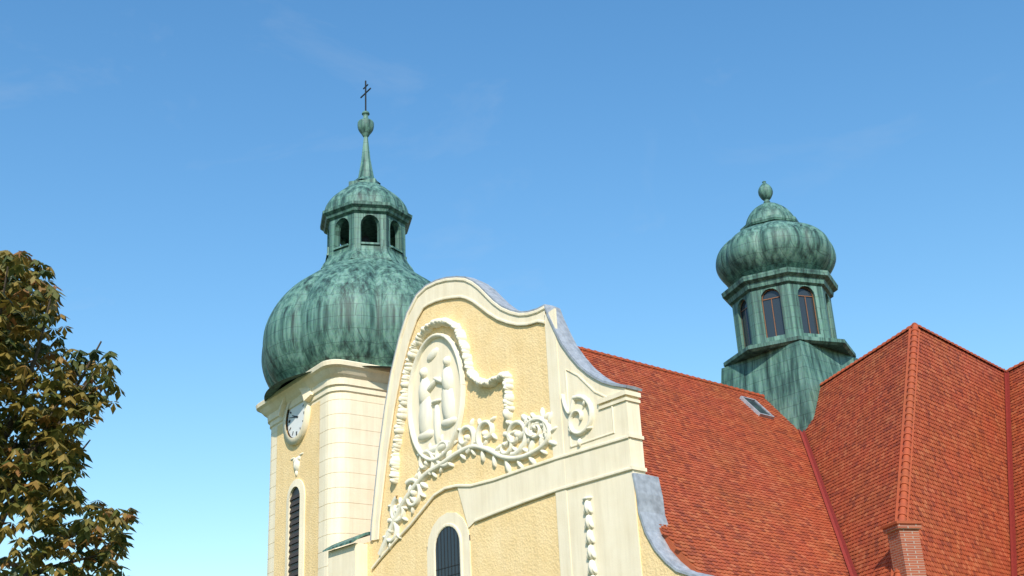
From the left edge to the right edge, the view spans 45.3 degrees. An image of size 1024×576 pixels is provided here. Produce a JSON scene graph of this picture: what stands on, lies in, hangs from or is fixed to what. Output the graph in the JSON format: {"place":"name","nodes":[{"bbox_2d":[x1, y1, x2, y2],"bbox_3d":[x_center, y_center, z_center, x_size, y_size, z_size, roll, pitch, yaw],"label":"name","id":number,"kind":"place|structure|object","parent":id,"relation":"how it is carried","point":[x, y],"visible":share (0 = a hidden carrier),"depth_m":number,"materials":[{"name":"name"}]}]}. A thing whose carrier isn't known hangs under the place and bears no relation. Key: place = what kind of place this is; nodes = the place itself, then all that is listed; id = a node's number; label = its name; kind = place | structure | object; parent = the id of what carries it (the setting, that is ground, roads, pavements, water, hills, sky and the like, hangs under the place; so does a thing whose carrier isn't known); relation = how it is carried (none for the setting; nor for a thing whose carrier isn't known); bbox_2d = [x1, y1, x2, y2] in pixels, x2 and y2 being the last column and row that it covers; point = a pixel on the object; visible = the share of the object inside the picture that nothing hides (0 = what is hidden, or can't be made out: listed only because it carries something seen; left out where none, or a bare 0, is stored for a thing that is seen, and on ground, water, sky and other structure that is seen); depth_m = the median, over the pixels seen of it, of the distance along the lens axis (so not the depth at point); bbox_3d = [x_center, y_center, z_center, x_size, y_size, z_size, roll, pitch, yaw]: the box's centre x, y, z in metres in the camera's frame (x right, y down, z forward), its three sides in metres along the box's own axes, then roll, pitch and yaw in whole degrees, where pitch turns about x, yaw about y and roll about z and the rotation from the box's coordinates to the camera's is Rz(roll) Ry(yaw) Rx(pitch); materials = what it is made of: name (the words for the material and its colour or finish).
{"place":"outdoors","nodes":[
{"label":"outdoors","id":0,"kind":"place"},
{"bbox_2d":[256,359,390,575],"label":"tower shaft","id":1,"kind":"object","parent":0,"point":[324,418],"visible":0.66,"depth_m":51.09,"materials":[{"name":"beige paint"}]},
{"bbox_2d":[261,80,430,400],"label":"onion dome","id":2,"kind":"structure","parent":1,"relation":"on","point":[351,299],"depth_m":53.47,"materials":[{"name":"green metal"}]},
{"bbox_2d":[0,0,1023,575],"label":"sky","id":3,"kind":"structure","parent":0,"point":[175,166],"materials":[{"name":"blue"}]},
{"bbox_2d":[364,277,687,575],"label":"gable wall","id":4,"kind":"structure","parent":0,"point":[528,519],"depth_m":41.09,"materials":[{"name":"beige paint"}]},
{"bbox_2d":[433,523,462,575],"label":"gable window","id":5,"kind":"structure","parent":4,"relation":"in","point":[447,553],"depth_m":42.71,"materials":[{"name":"grey glass"}]},
{"bbox_2d":[378,317,596,575],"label":"gable ornaments","id":6,"kind":"object","parent":4,"relation":"attached to","point":[431,400],"visible":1,"depth_m":44.52},
{"bbox_2d":[370,276,712,575],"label":"gable coping","id":7,"kind":"object","parent":4,"relation":"on","point":[650,505],"visible":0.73,"depth_m":37.12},
{"bbox_2d":[323,532,369,575],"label":"buttress","id":8,"kind":"object","parent":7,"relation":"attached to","point":[349,560],"visible":0.94,"depth_m":46.41,"materials":[{"name":"paint"}]},
{"bbox_2d":[580,328,1023,575],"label":"roof tiles","id":9,"kind":"object","parent":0,"point":[961,518],"visible":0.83,"depth_m":45.02,"materials":[{"name":"red tile"}]},
{"bbox_2d":[739,396,774,419],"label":"roof window","id":10,"kind":"structure","parent":9,"relation":"in","point":[757,408],"depth_m":52.90,"materials":[{"name":"grey glass"}]},
{"label":"ground","id":11,"kind":"structure","parent":0,"visible":0},
{"bbox_2d":[0,250,141,575],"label":"chestnut tree","id":12,"kind":"object","parent":11,"relation":"on","point":[24,312],"visible":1,"depth_m":20.45,"materials":[{"name":"green plant"}]},
{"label":"nave walls","id":13,"kind":"object","parent":11,"relation":"on","visible":0},
{"bbox_2d":[578,322,1023,575],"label":"roof ridge tiles","id":14,"kind":"object","parent":13,"relation":"on","point":[904,471],"visible":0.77,"depth_m":45.82,"materials":[{"name":"red tile"}]},
{"bbox_2d":[716,181,857,431],"bbox_3d":[12.993,1.529,58.626,6.202,14.976,6.202,16,-29,-38],"label":"ridge turret","id":15,"kind":"object","parent":14,"relation":"on","point":[775,264],"visible":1,"depth_m":57.00,"materials":[{"name":"green metal"}]},
{"bbox_2d":[881,521,926,575],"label":"chimney","id":16,"kind":"object","parent":13,"relation":"on","point":[907,558],"visible":1,"depth_m":37.75,"materials":[{"name":"brick"}]}
]}

